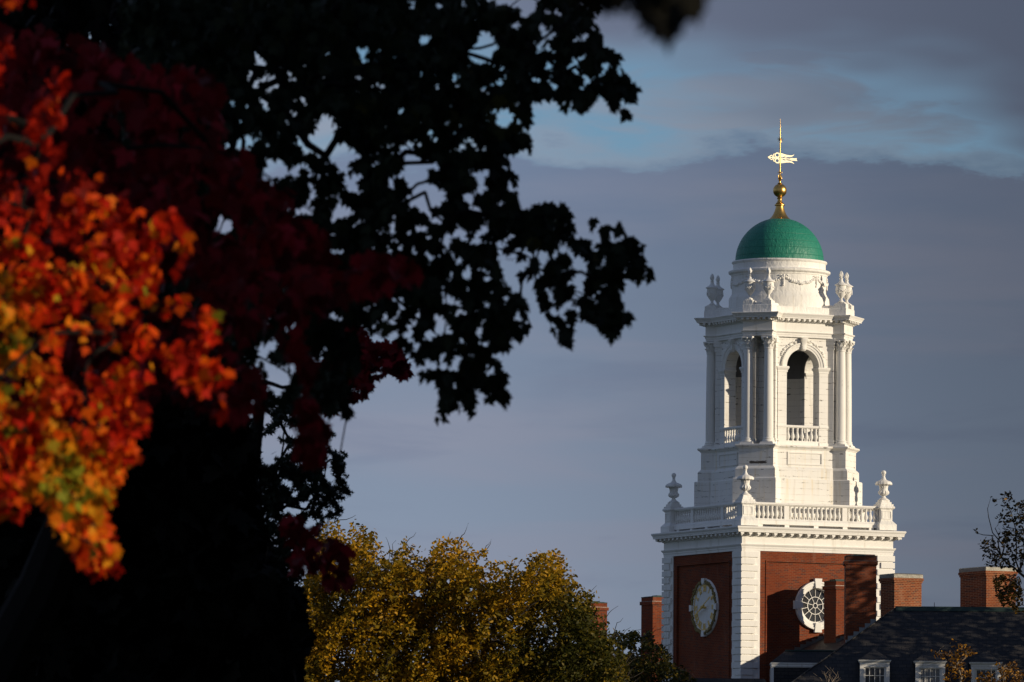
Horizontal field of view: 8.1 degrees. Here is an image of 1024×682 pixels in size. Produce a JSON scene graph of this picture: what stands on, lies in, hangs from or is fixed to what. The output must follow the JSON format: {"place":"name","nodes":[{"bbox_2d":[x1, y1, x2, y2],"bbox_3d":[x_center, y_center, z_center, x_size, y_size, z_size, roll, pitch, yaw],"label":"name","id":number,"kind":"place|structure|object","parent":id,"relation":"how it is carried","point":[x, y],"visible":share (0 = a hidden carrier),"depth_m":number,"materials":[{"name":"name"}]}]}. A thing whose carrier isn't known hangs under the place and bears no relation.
{"place":"outdoors","nodes":[
{"label":"outdoors","id":0,"kind":"place"},
{"bbox_2d":[88,0,1023,681],"label":"sky","id":1,"kind":"structure","parent":0,"point":[902,121],"materials":[{"name":"blue"}]},
{"bbox_2d":[477,595,663,681],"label":"brick hall","id":2,"kind":"structure","parent":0,"point":[651,613],"depth_m":352.27,"materials":[{"name":"brick"}]},
{"bbox_2d":[685,678,765,681],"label":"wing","id":3,"kind":"structure","parent":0,"point":[727,680],"depth_m":326.70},
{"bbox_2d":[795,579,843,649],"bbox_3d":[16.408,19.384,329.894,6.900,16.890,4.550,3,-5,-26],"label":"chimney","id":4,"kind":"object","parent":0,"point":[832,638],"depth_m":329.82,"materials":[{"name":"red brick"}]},
{"bbox_2d":[770,554,1023,681],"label":"slate roofed hall","id":5,"kind":"structure","parent":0,"point":[902,636],"depth_m":316.71,"materials":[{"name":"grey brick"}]},
{"label":"ground","id":6,"kind":"structure","parent":0,"visible":0},
{"bbox_2d":[0,358,317,681],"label":"shade tree","id":7,"kind":"object","parent":6,"relation":"on","point":[201,588],"visible":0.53,"depth_m":81.21,"materials":[{"name":"black plant"}]},
{"bbox_2d":[0,0,376,421],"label":"shade tree","id":8,"kind":"object","parent":6,"relation":"on","point":[99,20],"visible":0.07,"depth_m":70.89,"materials":[{"name":"black plant"}]},
{"bbox_2d":[0,0,424,594],"bbox_3d":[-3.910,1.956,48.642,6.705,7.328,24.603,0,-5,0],"label":"maple tree","id":9,"kind":"object","parent":6,"relation":"on","point":[96,268],"visible":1,"depth_m":42.24,"materials":[{"name":"red plant"}]},
{"bbox_2d":[250,394,353,592],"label":"pin oak tree","id":10,"kind":"object","parent":6,"relation":"on","point":[276,496],"visible":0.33,"depth_m":118.51,"materials":[{"name":"black plant"}]},
{"bbox_2d":[0,0,655,681],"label":"maple tree","id":11,"kind":"object","parent":6,"relation":"on","point":[406,68],"visible":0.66,"depth_m":54.05,"materials":[{"name":"black plant"}]},
{"bbox_2d":[251,326,414,479],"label":"maple tree","id":12,"kind":"object","parent":6,"relation":"on","point":[386,355],"visible":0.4,"depth_m":91.41,"materials":[{"name":"black plant"}]},
{"bbox_2d":[300,516,644,681],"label":"elm tree","id":13,"kind":"object","parent":6,"relation":"on","point":[463,645],"visible":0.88,"depth_m":295.77,"materials":[{"name":"yellow plant"}]},
{"bbox_2d":[572,0,707,55],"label":"maple tree","id":14,"kind":"object","parent":6,"relation":"on","point":[665,21],"visible":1,"depth_m":15.41,"materials":[{"name":"black plant"}]},
{"bbox_2d":[582,626,697,681],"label":"elm tree","id":15,"kind":"object","parent":6,"relation":"on","point":[664,667],"visible":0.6,"depth_m":320.14,"materials":[{"name":"green plant"}]},
{"bbox_2d":[651,123,905,681],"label":"clock tower","id":16,"kind":"structure","parent":6,"relation":"on","point":[767,538],"depth_m":333.74,"materials":[{"name":"white brick"}]},
{"bbox_2d":[793,578,823,632],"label":"round window","id":17,"kind":"structure","parent":16,"relation":"in","point":[808,604],"depth_m":331.84,"materials":[{"name":"white paint"}]},
{"bbox_2d":[815,669,840,681],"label":"bare sapling","id":18,"kind":"object","parent":6,"relation":"on","point":[829,676],"visible":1,"depth_m":306.84,"materials":[{"name":"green plant"}]},
{"bbox_2d":[931,639,976,681],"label":"young oak tree","id":19,"kind":"object","parent":6,"relation":"on","point":[955,667],"visible":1,"depth_m":306.73,"materials":[{"name":"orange plant"}]},
{"bbox_2d":[973,490,1023,613],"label":"oak tree","id":20,"kind":"object","parent":6,"relation":"on","point":[1011,586],"visible":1,"depth_m":311.70,"materials":[{"name":"brown plant"}]},
{"bbox_2d":[975,661,1023,681],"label":"young oak tree","id":21,"kind":"object","parent":6,"relation":"on","point":[1008,670],"visible":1,"depth_m":306.78,"materials":[{"name":"orange plant"}]}
]}

